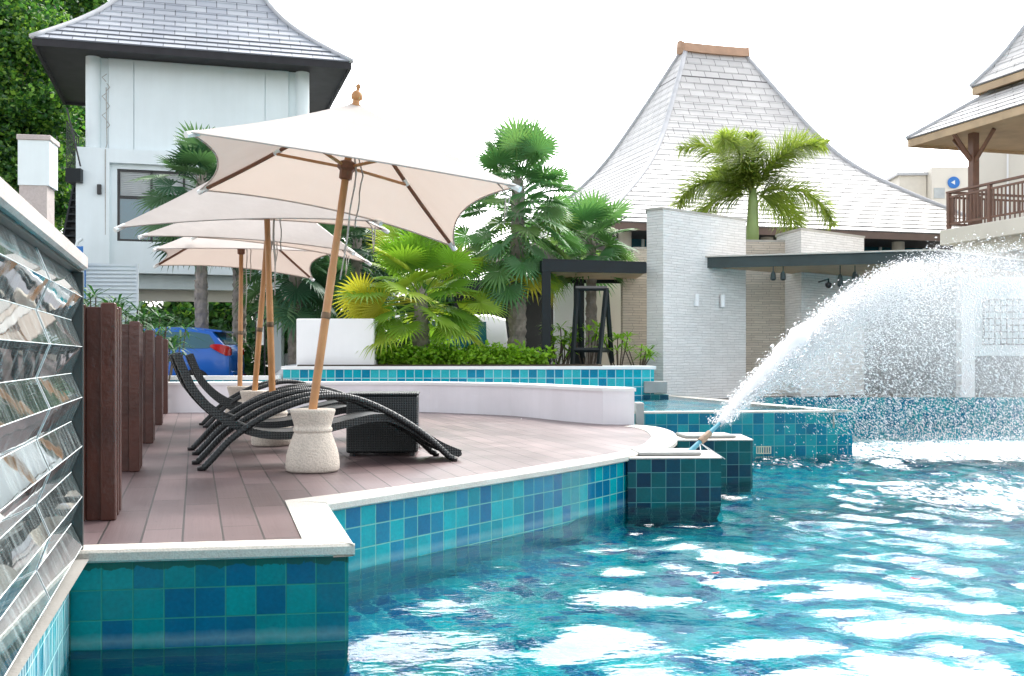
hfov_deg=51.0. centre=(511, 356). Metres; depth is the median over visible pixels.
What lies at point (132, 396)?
timber fin
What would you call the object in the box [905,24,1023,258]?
balcony pavilion
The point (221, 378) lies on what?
planter wall
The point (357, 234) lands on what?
fan palm
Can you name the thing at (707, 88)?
roofed hall
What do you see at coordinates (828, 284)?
security camera
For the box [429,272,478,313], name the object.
broadleaf tree
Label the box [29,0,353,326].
white house
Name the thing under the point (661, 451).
cover slab
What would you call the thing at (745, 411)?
stone coping
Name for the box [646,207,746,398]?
stone wall
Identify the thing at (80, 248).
sign
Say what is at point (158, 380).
timber fin
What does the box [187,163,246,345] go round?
fan palm
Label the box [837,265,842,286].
floodlight
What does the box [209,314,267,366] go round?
shrub
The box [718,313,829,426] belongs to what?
water jet
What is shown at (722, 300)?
wall light
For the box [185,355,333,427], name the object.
sun lounger
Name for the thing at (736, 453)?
fountain pedestal
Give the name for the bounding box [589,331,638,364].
leafy plant
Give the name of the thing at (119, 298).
lady palm
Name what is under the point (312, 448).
concrete pot
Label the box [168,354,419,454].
sun lounger
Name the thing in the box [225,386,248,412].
concrete pot
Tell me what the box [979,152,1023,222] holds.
cream building
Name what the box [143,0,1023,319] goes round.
sky
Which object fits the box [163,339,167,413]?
timber fin
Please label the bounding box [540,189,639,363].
fan palm
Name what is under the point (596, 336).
leafy plant
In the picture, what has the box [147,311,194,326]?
shrub
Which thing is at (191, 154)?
fan palm
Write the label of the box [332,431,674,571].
pool wall
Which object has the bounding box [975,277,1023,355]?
lattice wall
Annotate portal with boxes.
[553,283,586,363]
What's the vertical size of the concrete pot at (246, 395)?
0.480 m
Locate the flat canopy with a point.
(822, 262)
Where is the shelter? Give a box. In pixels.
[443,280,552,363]
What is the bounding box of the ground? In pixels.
[6,358,1023,675]
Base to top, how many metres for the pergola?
2.132 m
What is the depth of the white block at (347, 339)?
19.40 m
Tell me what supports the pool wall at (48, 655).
on the pool floor
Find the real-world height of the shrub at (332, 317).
2.509 m
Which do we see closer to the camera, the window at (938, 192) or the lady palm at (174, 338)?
the lady palm at (174, 338)
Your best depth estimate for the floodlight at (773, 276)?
21.86 m
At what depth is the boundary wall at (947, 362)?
26.50 m
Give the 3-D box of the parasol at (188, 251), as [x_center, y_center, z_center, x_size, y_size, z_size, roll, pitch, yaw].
[-3.712,-0.829,14.706,2.305,2.700,2.305,1,-3,-18]
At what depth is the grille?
14.57 m
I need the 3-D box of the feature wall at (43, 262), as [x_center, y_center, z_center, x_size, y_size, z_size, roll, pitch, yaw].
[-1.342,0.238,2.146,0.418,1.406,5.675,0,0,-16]
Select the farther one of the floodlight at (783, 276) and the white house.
the white house
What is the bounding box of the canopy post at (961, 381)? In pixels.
[956,274,974,396]
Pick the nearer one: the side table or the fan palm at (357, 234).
the side table
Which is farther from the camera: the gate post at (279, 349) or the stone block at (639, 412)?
the gate post at (279, 349)
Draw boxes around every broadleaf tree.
[0,0,85,233]
[12,0,107,226]
[139,301,230,328]
[167,302,227,329]
[209,302,254,334]
[250,226,385,318]
[344,236,460,313]
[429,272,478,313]
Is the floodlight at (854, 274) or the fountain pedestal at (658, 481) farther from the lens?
the floodlight at (854, 274)
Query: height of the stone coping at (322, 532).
0.058 m
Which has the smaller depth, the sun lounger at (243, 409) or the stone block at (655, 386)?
the sun lounger at (243, 409)
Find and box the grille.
[756,446,770,453]
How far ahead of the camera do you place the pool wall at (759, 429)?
14.62 m
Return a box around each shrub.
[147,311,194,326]
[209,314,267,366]
[228,321,288,375]
[284,304,349,340]
[379,312,412,363]
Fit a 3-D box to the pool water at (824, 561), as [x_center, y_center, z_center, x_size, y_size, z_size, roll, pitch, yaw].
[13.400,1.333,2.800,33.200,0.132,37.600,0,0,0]
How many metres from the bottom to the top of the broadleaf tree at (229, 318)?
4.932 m
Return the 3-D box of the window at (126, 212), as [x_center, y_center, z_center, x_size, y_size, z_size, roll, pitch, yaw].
[-9.257,-4.015,28.854,2.520,1.910,0.085,0,0,-16]
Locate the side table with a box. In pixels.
[346,391,419,455]
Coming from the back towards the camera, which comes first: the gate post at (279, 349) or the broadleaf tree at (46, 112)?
the broadleaf tree at (46, 112)
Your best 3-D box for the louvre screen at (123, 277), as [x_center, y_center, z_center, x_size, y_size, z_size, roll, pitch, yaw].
[-9.738,-0.675,26.116,1.300,3.170,0.120,0,0,-5]
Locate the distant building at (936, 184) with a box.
[885,167,967,212]
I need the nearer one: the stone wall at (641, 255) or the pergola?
the pergola
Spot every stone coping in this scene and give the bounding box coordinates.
[75,425,677,562]
[634,395,850,427]
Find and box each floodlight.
[770,266,775,280]
[780,266,785,280]
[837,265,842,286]
[852,265,857,280]
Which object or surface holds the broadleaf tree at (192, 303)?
on the ground
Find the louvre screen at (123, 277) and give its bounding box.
[83,263,138,322]
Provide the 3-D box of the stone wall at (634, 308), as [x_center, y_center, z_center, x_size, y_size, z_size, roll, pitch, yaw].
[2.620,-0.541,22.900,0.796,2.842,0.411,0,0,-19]
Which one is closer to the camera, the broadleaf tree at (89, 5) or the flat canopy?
the flat canopy
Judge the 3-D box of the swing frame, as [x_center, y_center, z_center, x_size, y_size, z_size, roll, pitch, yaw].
[1.523,-0.585,20.322,0.898,1.455,0.836,0,0,0]
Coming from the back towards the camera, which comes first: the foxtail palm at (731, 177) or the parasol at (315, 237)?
the foxtail palm at (731, 177)
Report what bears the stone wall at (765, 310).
on the ground
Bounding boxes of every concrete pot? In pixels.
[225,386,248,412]
[240,390,267,417]
[251,403,290,446]
[286,408,339,472]
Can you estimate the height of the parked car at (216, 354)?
1.495 m
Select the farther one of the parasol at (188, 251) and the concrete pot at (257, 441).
the parasol at (188, 251)
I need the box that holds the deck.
[84,412,650,544]
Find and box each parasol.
[113,181,388,391]
[138,220,371,390]
[152,237,329,385]
[183,83,521,408]
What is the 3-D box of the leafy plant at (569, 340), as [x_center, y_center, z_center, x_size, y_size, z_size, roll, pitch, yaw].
[0.991,-0.241,20.846,1.091,0.930,1.070,0,0,18]
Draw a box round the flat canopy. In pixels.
[705,249,1023,278]
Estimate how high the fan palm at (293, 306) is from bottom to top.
4.473 m
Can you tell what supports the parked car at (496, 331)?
on the ground
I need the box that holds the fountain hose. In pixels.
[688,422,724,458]
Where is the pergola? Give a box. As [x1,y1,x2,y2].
[540,259,646,363]
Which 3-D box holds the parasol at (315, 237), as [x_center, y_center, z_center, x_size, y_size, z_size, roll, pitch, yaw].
[-2.924,-0.822,12.617,2.305,2.700,2.305,5,4,-3]
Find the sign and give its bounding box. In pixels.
[76,246,85,302]
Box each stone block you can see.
[634,402,643,424]
[644,381,666,392]
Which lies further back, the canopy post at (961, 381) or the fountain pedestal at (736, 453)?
the canopy post at (961, 381)
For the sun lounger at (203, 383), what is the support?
on the deck
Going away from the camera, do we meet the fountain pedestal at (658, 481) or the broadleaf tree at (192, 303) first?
the fountain pedestal at (658, 481)
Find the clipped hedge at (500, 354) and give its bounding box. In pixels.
[375,338,558,364]
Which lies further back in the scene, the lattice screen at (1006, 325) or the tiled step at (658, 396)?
the lattice screen at (1006, 325)
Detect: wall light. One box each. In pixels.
[694,294,698,306]
[720,295,724,306]
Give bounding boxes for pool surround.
[756,397,1023,424]
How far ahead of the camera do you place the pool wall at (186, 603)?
4.95 m
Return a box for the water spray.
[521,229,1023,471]
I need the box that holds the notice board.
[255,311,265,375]
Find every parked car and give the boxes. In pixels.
[143,327,245,375]
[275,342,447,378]
[284,314,507,365]
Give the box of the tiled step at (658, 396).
[643,394,668,398]
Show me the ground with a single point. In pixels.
(52, 608)
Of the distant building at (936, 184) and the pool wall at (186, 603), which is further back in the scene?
the distant building at (936, 184)
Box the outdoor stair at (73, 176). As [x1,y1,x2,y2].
[63,108,82,245]
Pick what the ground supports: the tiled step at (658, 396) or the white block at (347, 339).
the tiled step at (658, 396)
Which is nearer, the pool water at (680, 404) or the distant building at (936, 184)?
the pool water at (680, 404)
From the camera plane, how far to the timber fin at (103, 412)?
5.76 m
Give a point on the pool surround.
(786, 401)
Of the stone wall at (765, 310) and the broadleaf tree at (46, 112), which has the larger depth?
the broadleaf tree at (46, 112)
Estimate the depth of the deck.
8.30 m
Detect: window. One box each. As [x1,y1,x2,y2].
[117,169,206,241]
[934,188,944,197]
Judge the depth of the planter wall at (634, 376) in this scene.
19.02 m
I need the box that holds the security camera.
[818,278,831,287]
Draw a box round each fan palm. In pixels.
[122,120,238,328]
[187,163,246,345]
[233,223,353,364]
[304,225,398,318]
[332,223,511,358]
[448,113,589,351]
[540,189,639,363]
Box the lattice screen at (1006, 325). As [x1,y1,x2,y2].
[982,299,1023,344]
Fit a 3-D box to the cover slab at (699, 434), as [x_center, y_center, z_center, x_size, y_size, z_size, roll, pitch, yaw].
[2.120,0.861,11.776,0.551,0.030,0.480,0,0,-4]
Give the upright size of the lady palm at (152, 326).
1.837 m
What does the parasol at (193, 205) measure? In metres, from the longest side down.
2.700 x 2.305 x 2.305 m
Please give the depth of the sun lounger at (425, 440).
8.73 m
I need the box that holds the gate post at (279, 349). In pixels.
[273,318,283,371]
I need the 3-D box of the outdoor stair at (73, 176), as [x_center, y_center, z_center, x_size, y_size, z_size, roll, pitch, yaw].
[-11.639,-2.757,29.063,1.120,7.334,3.480,0,0,-6]
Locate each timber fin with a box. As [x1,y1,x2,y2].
[84,302,121,520]
[122,321,142,471]
[143,330,154,443]
[155,336,162,424]
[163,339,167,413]
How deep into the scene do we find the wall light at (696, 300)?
21.97 m
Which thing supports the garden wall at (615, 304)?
on the ground
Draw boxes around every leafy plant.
[537,335,578,363]
[540,320,586,363]
[564,320,613,363]
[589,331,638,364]
[614,343,660,364]
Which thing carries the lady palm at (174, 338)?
on the ground
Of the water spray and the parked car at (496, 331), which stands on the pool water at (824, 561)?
the water spray
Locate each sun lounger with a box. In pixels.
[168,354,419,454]
[169,352,461,470]
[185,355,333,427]
[186,353,344,439]
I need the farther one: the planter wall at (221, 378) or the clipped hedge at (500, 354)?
the clipped hedge at (500, 354)
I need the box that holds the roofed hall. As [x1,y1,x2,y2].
[489,40,967,265]
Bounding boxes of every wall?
[0,177,87,675]
[18,593,68,675]
[70,556,347,649]
[168,376,280,381]
[168,381,635,427]
[281,364,655,398]
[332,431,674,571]
[596,283,620,364]
[621,273,646,364]
[632,247,646,262]
[634,412,852,455]
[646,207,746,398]
[746,240,784,394]
[775,228,864,396]
[864,278,1023,392]
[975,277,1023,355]
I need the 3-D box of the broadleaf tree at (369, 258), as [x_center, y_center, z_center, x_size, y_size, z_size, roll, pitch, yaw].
[-6.701,-2.653,38.669,5.070,7.148,5.105,0,0,0]
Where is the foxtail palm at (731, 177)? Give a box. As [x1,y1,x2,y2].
[666,124,842,239]
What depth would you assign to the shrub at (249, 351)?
24.12 m
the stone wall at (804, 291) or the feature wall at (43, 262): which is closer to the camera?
the feature wall at (43, 262)
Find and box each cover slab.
[631,448,700,455]
[676,432,735,437]
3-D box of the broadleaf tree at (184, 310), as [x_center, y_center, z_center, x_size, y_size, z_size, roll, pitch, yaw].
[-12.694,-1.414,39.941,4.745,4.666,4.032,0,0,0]
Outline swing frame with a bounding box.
[570,286,613,363]
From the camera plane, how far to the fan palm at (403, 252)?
19.79 m
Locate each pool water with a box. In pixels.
[60,422,1023,675]
[634,396,826,410]
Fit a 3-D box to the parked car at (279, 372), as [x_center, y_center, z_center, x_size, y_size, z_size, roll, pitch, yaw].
[-3.150,0.338,23.462,4.050,1.495,1.780,0,0,-4]
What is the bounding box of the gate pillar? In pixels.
[16,134,59,225]
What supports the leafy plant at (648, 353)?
on the planter wall at (634, 376)
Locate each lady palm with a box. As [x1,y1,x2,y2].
[84,284,152,330]
[87,300,194,381]
[122,316,197,375]
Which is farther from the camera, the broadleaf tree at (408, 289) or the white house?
the broadleaf tree at (408, 289)
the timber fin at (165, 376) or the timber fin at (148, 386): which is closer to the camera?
the timber fin at (148, 386)
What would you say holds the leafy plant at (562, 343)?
on the planter wall at (634, 376)
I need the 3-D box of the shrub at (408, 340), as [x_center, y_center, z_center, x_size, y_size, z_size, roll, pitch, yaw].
[-2.459,0.026,22.595,2.008,1.966,1.465,0,0,0]
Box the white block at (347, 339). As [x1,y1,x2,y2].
[296,319,378,364]
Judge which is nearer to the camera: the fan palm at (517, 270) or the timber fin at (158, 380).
the timber fin at (158, 380)
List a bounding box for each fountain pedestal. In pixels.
[627,450,721,507]
[675,434,752,482]
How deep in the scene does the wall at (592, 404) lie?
16.17 m

